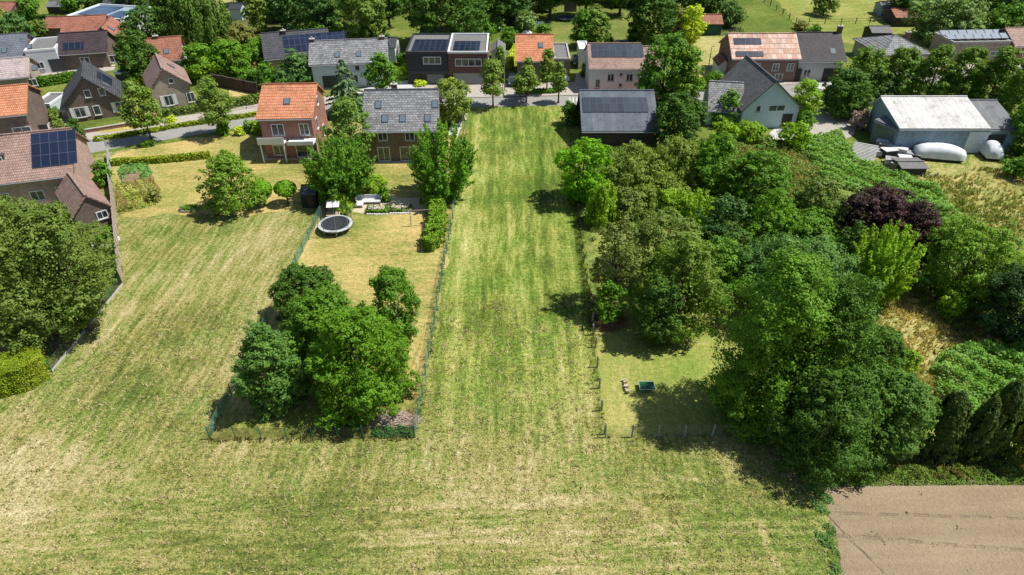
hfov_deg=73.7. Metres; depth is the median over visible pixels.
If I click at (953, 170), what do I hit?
wild meadow
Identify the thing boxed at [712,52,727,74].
porch shed
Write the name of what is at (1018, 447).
cypress
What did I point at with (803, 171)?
undergrowth
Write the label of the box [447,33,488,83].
brown modern house
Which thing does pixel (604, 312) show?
grove shrub
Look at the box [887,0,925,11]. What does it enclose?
wood tree
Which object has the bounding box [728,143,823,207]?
dry patch
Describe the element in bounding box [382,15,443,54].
long lawn
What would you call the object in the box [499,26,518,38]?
garden shrub
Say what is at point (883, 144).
storage crate
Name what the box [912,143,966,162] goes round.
covered boat
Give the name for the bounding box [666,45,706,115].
tall oak
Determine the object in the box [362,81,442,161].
grey roof house
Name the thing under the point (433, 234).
hedge
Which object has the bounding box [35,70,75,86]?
yard edge hedge
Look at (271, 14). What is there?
wood tree
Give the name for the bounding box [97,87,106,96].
window
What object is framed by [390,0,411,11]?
wood tree
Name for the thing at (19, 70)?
pale pink roof house
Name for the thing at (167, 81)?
pink brick house
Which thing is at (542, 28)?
garden shrub
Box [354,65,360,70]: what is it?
window
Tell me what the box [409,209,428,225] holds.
goal frame
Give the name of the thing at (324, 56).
white gable house
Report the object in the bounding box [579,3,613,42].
lawn tree
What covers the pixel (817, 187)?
grove tree
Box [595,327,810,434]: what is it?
fenced lawn
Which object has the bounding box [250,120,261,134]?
round shrub
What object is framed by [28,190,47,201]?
window
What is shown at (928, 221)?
purple tree
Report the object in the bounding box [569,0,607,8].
wood tree
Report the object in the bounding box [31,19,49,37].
garden tree
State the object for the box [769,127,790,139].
gravel path
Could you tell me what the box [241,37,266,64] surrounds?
hedge tree
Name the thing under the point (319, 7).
wood tree
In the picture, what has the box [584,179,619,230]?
tree
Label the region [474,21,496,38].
garden shrub
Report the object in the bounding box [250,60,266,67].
red shrub
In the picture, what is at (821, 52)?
charcoal roof house
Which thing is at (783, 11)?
meadow fence
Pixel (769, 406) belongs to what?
giant tree
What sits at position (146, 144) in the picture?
box hedge
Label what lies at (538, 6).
wood tree
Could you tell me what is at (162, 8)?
tall dark tree
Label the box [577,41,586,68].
white box shed
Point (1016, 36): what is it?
red brown roof house
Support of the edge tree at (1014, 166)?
on the wild meadow at (953, 170)
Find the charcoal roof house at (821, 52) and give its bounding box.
[792,24,846,80]
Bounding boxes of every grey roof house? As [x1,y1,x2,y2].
[0,32,35,57]
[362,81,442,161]
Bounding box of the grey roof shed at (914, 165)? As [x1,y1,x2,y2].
[891,158,929,175]
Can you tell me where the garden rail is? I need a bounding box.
[160,104,253,116]
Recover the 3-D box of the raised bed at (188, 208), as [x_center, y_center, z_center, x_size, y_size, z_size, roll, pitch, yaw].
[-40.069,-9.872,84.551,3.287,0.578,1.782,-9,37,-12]
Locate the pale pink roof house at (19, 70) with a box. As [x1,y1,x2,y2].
[0,56,40,86]
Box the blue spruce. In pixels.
[325,59,363,120]
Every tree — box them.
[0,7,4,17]
[0,11,36,35]
[0,300,104,354]
[13,0,39,19]
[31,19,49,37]
[57,0,81,14]
[79,0,102,8]
[108,0,157,8]
[111,30,159,85]
[116,2,166,39]
[148,0,192,44]
[178,42,214,81]
[183,55,236,78]
[194,149,267,214]
[206,38,251,78]
[229,320,312,421]
[239,0,271,32]
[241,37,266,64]
[252,179,272,205]
[259,0,294,20]
[266,261,338,331]
[267,0,306,29]
[273,180,296,203]
[280,278,371,382]
[289,305,422,434]
[292,18,323,29]
[297,0,341,28]
[299,128,375,204]
[316,7,341,31]
[320,95,376,158]
[367,264,420,341]
[378,0,403,26]
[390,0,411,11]
[402,0,494,32]
[405,117,477,202]
[436,78,472,122]
[469,0,492,21]
[481,0,513,18]
[496,0,524,23]
[502,0,535,25]
[531,0,558,11]
[537,0,562,19]
[552,136,613,203]
[568,8,594,42]
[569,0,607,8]
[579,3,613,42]
[589,210,644,303]
[598,0,634,6]
[603,139,671,202]
[607,0,628,15]
[619,168,693,217]
[624,0,678,44]
[632,276,684,346]
[644,131,701,191]
[667,3,690,37]
[674,0,695,8]
[680,3,709,46]
[689,0,727,13]
[693,133,740,197]
[694,192,757,243]
[694,244,863,449]
[710,317,809,441]
[717,0,747,26]
[726,143,796,211]
[734,231,865,327]
[737,187,802,251]
[760,359,894,491]
[767,272,905,437]
[783,206,839,249]
[787,174,852,226]
[811,0,839,15]
[834,220,876,275]
[837,181,922,247]
[846,326,911,386]
[853,367,950,460]
[874,196,944,267]
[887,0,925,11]
[912,214,1023,311]
[979,0,1023,23]
[989,251,1023,306]
[990,0,1023,30]
[999,153,1023,178]
[1004,103,1023,155]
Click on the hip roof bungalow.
(890, 43)
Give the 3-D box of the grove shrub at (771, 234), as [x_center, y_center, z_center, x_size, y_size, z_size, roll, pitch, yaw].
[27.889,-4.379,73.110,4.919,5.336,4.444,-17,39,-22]
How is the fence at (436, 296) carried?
on the ground at (514, 235)
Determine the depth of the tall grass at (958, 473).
51.88 m
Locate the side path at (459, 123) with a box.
[449,121,461,134]
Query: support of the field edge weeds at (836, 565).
on the ploughed field at (988, 538)
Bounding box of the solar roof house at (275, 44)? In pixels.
[260,27,345,70]
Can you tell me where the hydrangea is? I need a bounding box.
[459,113,467,121]
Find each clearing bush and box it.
[891,347,923,376]
[933,289,968,318]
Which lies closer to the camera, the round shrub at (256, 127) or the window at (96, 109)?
the round shrub at (256, 127)
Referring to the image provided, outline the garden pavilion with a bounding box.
[490,38,505,63]
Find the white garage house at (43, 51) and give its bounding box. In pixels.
[23,36,67,73]
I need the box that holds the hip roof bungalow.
[852,30,929,67]
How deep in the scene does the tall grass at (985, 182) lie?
88.67 m
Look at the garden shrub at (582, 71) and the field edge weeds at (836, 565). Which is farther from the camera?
the garden shrub at (582, 71)
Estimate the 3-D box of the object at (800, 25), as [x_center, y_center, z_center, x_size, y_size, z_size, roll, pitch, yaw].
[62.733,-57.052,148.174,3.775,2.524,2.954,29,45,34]
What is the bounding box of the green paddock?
[725,0,800,34]
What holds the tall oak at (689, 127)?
on the grass at (972, 159)
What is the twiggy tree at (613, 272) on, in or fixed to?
on the lawn at (633, 322)
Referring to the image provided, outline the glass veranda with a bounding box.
[114,65,132,88]
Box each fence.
[45,274,122,371]
[106,146,111,179]
[107,173,122,281]
[205,204,324,438]
[205,426,413,438]
[413,121,464,437]
[570,135,592,313]
[591,312,606,434]
[605,424,767,437]
[764,0,798,22]
[809,16,885,23]
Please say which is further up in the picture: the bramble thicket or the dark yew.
the dark yew
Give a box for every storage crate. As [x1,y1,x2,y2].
[866,147,882,156]
[875,138,889,146]
[879,141,893,146]
[880,146,898,158]
[884,155,898,164]
[889,161,897,170]
[891,145,908,155]
[897,154,912,157]
[903,150,921,158]
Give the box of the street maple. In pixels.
[359,50,401,88]
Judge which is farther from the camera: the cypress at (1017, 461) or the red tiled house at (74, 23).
the red tiled house at (74, 23)
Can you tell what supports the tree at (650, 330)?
on the fenced lawn at (676, 401)
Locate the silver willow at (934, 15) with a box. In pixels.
[900,0,998,45]
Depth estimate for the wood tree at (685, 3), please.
158.70 m
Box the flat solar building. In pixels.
[928,29,1011,60]
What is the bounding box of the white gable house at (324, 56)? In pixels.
[308,34,389,88]
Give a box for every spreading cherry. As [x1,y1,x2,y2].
[611,206,705,286]
[624,229,732,343]
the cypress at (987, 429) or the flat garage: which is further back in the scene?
the flat garage
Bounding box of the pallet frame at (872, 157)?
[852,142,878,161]
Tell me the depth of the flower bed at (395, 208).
84.05 m
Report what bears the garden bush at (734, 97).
on the village ground at (543, 15)
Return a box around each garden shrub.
[395,52,406,65]
[398,62,407,78]
[414,79,426,86]
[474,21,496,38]
[490,15,505,31]
[494,45,504,73]
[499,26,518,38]
[515,9,538,31]
[533,22,551,33]
[579,62,585,77]
[603,33,613,42]
[626,28,639,42]
[636,34,649,44]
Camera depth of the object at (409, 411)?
55.73 m
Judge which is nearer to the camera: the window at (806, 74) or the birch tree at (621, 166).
the birch tree at (621, 166)
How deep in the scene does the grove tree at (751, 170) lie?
81.88 m
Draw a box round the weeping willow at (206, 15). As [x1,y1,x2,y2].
[166,0,234,53]
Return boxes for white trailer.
[979,140,1003,159]
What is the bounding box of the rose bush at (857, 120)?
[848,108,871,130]
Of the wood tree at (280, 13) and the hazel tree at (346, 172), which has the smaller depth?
the hazel tree at (346, 172)
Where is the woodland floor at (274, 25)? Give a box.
[157,0,646,38]
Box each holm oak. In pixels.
[819,67,875,118]
[869,70,900,98]
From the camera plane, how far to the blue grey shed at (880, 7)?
157.22 m
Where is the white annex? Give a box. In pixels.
[42,92,64,109]
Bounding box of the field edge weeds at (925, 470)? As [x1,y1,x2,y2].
[777,450,1023,486]
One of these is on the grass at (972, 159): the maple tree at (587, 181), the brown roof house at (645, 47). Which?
the maple tree at (587, 181)
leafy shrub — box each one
[64,118,86,137]
[89,159,114,187]
[94,223,113,242]
[236,67,257,85]
[247,61,278,82]
[559,100,579,126]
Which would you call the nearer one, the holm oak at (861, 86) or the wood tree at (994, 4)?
the holm oak at (861, 86)
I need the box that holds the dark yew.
[271,48,313,82]
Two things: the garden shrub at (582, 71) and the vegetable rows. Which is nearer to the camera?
the vegetable rows
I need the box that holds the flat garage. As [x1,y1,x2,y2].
[552,43,570,81]
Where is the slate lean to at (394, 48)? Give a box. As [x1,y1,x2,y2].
[388,36,399,61]
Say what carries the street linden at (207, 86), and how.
on the orange house lawn at (177, 183)
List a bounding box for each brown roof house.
[57,30,116,69]
[641,45,662,86]
[999,27,1023,59]
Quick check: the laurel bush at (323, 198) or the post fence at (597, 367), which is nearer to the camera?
the post fence at (597, 367)
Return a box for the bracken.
[928,339,1023,418]
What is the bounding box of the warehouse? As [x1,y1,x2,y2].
[867,95,991,152]
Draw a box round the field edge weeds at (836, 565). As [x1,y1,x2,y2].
[821,544,844,574]
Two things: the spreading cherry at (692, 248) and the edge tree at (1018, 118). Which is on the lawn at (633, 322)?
the spreading cherry at (692, 248)
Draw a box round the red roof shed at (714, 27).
[698,14,723,35]
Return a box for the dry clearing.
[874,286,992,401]
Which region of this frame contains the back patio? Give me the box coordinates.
[366,156,411,162]
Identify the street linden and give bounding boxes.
[116,77,167,139]
[193,75,235,135]
[478,58,507,106]
[510,65,541,102]
[522,57,535,95]
[537,47,557,89]
[549,62,567,102]
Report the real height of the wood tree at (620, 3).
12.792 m
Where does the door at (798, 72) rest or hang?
in the long brick house at (777, 56)
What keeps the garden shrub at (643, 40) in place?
on the lawn at (561, 32)
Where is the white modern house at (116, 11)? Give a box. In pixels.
[66,3,150,30]
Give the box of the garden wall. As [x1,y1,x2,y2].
[84,123,131,132]
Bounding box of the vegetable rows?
[117,163,152,180]
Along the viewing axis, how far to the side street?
127.43 m
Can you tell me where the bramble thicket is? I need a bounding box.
[798,127,968,258]
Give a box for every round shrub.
[165,114,176,122]
[214,121,230,136]
[233,125,245,135]
[243,120,253,132]
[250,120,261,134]
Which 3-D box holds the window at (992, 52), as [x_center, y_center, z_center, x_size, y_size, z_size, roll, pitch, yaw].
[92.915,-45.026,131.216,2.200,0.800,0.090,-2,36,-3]
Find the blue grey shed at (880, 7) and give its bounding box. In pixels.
[873,1,894,16]
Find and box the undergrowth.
[585,137,914,462]
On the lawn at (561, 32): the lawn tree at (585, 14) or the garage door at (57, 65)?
the lawn tree at (585, 14)
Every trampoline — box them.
[315,203,352,237]
[557,15,573,20]
[613,40,628,42]
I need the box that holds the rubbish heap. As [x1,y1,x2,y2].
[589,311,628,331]
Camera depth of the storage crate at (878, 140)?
98.54 m
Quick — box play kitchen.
[326,201,339,215]
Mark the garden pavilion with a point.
(495, 45)
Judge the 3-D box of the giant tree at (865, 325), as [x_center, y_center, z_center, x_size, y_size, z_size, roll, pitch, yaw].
[25.038,4.795,52.930,8.911,14.137,8.184,22,41,27]
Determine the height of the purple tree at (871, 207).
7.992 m
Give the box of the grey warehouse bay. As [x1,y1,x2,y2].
[969,99,1020,152]
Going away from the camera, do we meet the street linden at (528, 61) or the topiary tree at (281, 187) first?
the topiary tree at (281, 187)
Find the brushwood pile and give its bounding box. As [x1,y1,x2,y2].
[369,409,423,434]
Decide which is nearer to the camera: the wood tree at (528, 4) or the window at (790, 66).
the window at (790, 66)
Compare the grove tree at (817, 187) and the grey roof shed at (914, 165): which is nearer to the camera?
the grove tree at (817, 187)
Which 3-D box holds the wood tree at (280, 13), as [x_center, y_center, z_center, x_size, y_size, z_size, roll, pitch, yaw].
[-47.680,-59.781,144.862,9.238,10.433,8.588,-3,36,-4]
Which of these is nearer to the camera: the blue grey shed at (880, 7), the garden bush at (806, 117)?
the garden bush at (806, 117)
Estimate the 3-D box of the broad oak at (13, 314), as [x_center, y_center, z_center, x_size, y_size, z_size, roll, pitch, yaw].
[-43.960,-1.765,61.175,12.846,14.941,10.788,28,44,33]
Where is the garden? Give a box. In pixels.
[1,0,91,26]
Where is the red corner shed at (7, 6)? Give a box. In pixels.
[0,1,24,22]
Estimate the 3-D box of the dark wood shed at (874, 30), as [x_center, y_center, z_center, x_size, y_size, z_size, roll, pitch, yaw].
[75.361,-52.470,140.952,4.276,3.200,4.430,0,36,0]
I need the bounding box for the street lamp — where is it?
[504,52,509,88]
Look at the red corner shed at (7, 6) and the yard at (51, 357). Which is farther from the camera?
the red corner shed at (7, 6)
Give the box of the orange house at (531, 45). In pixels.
[515,34,553,82]
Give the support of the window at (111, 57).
in the dark brown roof house at (77, 48)
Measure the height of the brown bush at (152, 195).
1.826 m
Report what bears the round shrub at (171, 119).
on the village ground at (543, 15)
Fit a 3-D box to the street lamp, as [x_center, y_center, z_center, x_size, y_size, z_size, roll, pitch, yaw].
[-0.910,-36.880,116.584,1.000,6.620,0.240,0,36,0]
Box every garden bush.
[702,69,723,83]
[708,89,742,126]
[710,117,740,142]
[735,119,767,142]
[755,133,777,148]
[776,120,813,150]
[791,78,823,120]
[796,109,816,129]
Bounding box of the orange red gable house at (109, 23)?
[97,15,131,44]
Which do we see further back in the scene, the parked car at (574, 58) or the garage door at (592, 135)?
the parked car at (574, 58)
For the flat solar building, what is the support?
on the village ground at (543, 15)
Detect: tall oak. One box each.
[633,30,697,108]
[650,89,710,144]
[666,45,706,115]
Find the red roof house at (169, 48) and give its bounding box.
[143,34,186,67]
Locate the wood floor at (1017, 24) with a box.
[920,7,1021,28]
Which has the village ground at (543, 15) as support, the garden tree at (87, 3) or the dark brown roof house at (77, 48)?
the dark brown roof house at (77, 48)
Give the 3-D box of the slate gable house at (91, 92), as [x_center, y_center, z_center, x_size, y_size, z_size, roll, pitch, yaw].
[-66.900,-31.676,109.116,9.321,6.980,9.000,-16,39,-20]
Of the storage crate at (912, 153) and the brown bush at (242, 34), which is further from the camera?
the brown bush at (242, 34)
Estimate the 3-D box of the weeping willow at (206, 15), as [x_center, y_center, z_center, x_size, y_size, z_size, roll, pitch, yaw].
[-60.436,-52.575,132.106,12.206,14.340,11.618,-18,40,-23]
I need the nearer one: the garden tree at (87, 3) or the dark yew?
the dark yew
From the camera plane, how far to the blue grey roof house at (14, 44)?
124.21 m
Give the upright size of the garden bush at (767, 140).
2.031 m
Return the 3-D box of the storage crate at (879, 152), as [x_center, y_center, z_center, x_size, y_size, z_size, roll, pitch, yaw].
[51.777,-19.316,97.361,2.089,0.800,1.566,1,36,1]
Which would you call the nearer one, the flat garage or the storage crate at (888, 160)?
the storage crate at (888, 160)
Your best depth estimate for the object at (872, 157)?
96.46 m
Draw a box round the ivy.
[372,425,411,437]
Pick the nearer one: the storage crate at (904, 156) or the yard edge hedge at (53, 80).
the storage crate at (904, 156)
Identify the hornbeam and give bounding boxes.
[833,45,893,100]
[878,45,926,94]
[907,43,962,94]
[942,44,990,98]
[970,45,1023,104]
[996,60,1023,115]
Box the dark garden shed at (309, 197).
[299,184,319,207]
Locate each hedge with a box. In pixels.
[0,346,51,397]
[29,13,65,21]
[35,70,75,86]
[43,94,65,128]
[93,125,167,141]
[109,150,210,165]
[139,140,155,147]
[161,104,200,116]
[166,111,256,128]
[224,92,259,107]
[419,188,449,251]
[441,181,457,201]
[501,38,514,49]
[506,43,515,69]
[516,87,557,93]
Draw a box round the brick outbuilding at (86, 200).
[55,171,111,231]
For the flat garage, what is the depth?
121.59 m
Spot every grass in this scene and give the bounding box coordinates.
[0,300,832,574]
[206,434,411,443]
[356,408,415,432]
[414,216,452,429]
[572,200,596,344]
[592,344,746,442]
[739,138,834,199]
[891,447,1023,480]
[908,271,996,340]
[923,170,1023,252]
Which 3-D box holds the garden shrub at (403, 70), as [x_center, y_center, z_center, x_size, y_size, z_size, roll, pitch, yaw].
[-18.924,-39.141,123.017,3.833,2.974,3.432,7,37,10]
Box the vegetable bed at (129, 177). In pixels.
[119,164,153,182]
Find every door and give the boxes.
[37,124,47,129]
[48,58,67,71]
[306,196,314,207]
[322,76,338,87]
[414,74,420,79]
[427,74,443,83]
[589,133,603,144]
[780,114,792,126]
[794,69,801,80]
[821,68,840,80]
[963,132,991,152]
[988,134,1006,144]
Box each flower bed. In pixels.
[365,204,387,214]
[388,203,412,213]
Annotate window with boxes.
[0,193,12,202]
[11,126,31,132]
[26,78,38,85]
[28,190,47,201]
[37,62,45,68]
[73,107,87,118]
[79,57,90,63]
[83,89,92,98]
[92,105,102,115]
[96,210,109,220]
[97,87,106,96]
[108,55,116,62]
[114,101,122,111]
[163,95,174,106]
[168,78,173,83]
[186,92,194,102]
[270,124,285,136]
[272,145,287,155]
[295,142,317,157]
[298,123,310,135]
[349,74,358,82]
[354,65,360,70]
[377,133,387,141]
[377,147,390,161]
[400,146,418,161]
[405,133,414,140]
[423,57,440,63]
[455,59,481,65]
[595,79,600,87]
[607,74,614,81]
[625,74,632,81]
[755,105,761,112]
[768,105,785,111]
[771,63,779,71]
[775,74,782,80]
[786,63,794,71]
[802,69,811,77]
[989,51,998,55]
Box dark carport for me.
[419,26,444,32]
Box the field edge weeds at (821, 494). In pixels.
[802,483,834,514]
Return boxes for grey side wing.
[702,80,743,125]
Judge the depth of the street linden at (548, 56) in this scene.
114.21 m
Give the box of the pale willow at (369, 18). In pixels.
[328,0,391,38]
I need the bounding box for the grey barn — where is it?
[577,89,658,146]
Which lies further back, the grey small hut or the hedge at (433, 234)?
the grey small hut
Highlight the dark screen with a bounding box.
[210,73,258,93]
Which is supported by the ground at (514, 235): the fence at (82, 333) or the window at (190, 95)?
the fence at (82, 333)
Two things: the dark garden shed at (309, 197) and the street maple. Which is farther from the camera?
the street maple
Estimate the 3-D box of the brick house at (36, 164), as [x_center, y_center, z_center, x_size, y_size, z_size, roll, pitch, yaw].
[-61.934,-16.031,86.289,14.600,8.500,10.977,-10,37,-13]
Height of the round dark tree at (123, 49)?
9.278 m
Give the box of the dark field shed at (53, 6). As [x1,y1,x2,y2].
[45,0,67,14]
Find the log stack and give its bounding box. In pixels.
[622,378,628,392]
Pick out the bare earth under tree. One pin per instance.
(55, 343)
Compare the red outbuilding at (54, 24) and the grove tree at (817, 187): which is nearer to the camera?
the grove tree at (817, 187)
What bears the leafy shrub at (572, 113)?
on the ground at (514, 235)
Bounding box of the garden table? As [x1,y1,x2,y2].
[638,381,655,392]
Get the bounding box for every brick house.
[0,127,95,206]
[142,53,194,109]
[255,82,328,162]
[718,33,801,80]
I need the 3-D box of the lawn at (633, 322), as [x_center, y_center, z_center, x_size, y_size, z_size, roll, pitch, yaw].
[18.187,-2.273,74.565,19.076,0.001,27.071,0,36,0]
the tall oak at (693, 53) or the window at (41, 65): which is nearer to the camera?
the tall oak at (693, 53)
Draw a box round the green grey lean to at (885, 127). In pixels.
[869,115,897,143]
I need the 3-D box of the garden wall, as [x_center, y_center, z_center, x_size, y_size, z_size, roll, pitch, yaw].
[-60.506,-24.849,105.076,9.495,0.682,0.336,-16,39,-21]
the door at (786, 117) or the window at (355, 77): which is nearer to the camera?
the door at (786, 117)
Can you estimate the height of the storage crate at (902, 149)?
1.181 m
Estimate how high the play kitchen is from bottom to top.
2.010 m
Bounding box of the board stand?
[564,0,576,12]
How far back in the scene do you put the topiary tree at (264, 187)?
83.60 m
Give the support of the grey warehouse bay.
on the grass at (972, 159)
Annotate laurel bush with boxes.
[317,182,338,205]
[325,193,353,213]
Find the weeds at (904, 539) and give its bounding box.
[861,491,971,573]
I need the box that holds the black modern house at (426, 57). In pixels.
[405,33,451,84]
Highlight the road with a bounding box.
[87,68,1021,152]
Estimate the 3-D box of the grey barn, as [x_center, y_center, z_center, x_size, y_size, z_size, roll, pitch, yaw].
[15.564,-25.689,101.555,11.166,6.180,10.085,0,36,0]
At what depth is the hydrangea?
107.27 m
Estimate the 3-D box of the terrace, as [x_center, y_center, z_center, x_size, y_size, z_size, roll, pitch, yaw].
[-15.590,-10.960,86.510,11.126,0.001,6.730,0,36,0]
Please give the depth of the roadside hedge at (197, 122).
106.08 m
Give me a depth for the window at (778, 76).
121.45 m
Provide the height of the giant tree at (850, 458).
8.829 m
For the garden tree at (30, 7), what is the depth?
153.41 m
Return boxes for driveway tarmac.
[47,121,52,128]
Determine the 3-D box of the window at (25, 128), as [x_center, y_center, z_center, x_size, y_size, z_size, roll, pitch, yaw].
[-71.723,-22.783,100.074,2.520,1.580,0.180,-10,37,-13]
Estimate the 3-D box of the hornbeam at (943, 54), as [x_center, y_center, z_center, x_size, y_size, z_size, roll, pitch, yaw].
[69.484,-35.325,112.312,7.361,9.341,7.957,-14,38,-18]
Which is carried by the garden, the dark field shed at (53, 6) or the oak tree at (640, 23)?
the dark field shed at (53, 6)
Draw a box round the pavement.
[84,63,1019,138]
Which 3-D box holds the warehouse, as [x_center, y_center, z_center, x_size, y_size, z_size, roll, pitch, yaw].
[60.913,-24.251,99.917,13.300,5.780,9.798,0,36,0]
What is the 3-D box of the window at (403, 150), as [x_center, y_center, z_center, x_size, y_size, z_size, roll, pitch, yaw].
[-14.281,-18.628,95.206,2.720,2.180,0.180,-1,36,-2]
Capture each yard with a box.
[0,216,123,363]
[808,110,854,141]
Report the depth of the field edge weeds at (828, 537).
47.48 m
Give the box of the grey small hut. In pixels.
[228,2,244,19]
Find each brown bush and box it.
[145,187,161,201]
[212,20,260,46]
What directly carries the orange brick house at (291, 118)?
on the ground at (514, 235)
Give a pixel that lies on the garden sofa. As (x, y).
(374, 198)
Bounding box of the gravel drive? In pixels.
[59,108,68,124]
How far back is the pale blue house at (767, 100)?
103.78 m
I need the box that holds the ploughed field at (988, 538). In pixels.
[823,479,1023,574]
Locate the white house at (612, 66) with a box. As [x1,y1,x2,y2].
[584,43,643,88]
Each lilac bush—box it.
[360,174,388,193]
[378,186,389,202]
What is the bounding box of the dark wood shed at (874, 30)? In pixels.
[862,25,892,36]
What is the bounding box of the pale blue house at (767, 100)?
[719,55,802,127]
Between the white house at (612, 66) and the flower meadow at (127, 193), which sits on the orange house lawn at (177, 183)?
the flower meadow at (127, 193)
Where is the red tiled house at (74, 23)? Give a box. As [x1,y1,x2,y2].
[60,14,108,32]
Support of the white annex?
on the village ground at (543, 15)
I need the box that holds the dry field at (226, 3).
[214,0,253,12]
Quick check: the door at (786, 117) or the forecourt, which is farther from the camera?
the forecourt
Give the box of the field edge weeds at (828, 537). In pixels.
[812,519,836,549]
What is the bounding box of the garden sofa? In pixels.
[355,194,380,207]
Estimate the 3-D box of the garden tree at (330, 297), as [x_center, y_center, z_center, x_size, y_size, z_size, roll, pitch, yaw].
[-16.060,3.180,59.697,8.992,8.785,7.863,4,36,6]
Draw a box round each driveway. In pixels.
[357,80,415,94]
[573,73,587,92]
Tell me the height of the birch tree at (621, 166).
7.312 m
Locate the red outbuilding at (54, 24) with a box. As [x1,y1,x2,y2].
[43,16,61,36]
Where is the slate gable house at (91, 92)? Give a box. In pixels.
[61,60,127,121]
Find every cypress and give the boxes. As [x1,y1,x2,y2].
[255,69,263,91]
[917,390,972,464]
[956,395,1001,466]
[966,379,1023,465]
[996,395,1023,456]
[1002,421,1023,470]
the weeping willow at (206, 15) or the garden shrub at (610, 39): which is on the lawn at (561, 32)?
the garden shrub at (610, 39)
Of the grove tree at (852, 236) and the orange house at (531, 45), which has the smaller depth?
the grove tree at (852, 236)
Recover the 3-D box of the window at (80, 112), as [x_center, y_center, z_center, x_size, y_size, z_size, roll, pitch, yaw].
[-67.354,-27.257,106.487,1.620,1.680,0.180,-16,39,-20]
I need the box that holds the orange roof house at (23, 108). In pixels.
[0,83,49,133]
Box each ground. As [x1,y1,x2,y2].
[0,0,1023,154]
[0,105,1023,574]
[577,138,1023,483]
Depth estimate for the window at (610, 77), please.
116.09 m
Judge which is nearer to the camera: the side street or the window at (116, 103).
the window at (116, 103)
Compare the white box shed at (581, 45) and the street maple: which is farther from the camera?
the white box shed at (581, 45)
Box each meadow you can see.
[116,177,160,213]
[689,36,724,76]
[776,0,941,46]
[885,162,1023,258]
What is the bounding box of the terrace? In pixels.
[347,190,424,213]
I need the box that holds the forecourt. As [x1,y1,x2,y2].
[414,82,577,97]
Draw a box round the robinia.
[846,219,926,311]
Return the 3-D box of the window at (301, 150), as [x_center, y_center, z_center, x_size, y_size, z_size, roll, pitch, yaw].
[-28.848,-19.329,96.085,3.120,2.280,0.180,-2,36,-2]
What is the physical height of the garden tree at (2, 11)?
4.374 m
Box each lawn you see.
[96,85,156,132]
[111,131,321,216]
[211,129,464,438]
[229,89,259,97]
[269,136,461,322]
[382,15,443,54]
[547,4,646,57]
[587,206,769,346]
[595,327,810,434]
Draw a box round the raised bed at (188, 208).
[176,204,199,212]
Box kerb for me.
[89,67,1021,139]
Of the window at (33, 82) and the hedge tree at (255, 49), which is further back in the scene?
the hedge tree at (255, 49)
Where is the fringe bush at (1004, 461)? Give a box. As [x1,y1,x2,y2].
[988,444,1019,471]
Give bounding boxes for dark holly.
[968,259,1023,342]
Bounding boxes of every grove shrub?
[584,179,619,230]
[595,278,627,323]
[615,186,647,225]
[649,186,686,217]
[678,187,717,230]
[693,234,744,301]
[712,226,756,278]
[752,222,793,263]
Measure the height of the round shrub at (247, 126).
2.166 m
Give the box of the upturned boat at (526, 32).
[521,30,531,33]
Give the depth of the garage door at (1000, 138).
96.57 m
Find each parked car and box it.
[508,73,516,85]
[571,54,577,65]
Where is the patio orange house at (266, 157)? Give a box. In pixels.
[264,155,310,159]
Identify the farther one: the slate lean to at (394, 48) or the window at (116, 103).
the slate lean to at (394, 48)
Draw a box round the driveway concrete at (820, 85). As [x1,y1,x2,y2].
[806,81,830,101]
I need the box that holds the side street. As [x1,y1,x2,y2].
[41,64,115,75]
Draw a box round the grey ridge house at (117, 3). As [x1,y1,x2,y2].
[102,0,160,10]
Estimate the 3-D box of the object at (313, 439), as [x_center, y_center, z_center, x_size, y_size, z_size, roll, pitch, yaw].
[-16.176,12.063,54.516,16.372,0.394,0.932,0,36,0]
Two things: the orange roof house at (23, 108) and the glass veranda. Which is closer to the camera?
the orange roof house at (23, 108)
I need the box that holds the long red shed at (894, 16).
[882,8,917,26]
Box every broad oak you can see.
[0,194,107,359]
[0,199,119,331]
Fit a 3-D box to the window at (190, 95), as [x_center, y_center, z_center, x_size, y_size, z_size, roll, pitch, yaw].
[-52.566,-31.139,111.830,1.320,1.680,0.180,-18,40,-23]

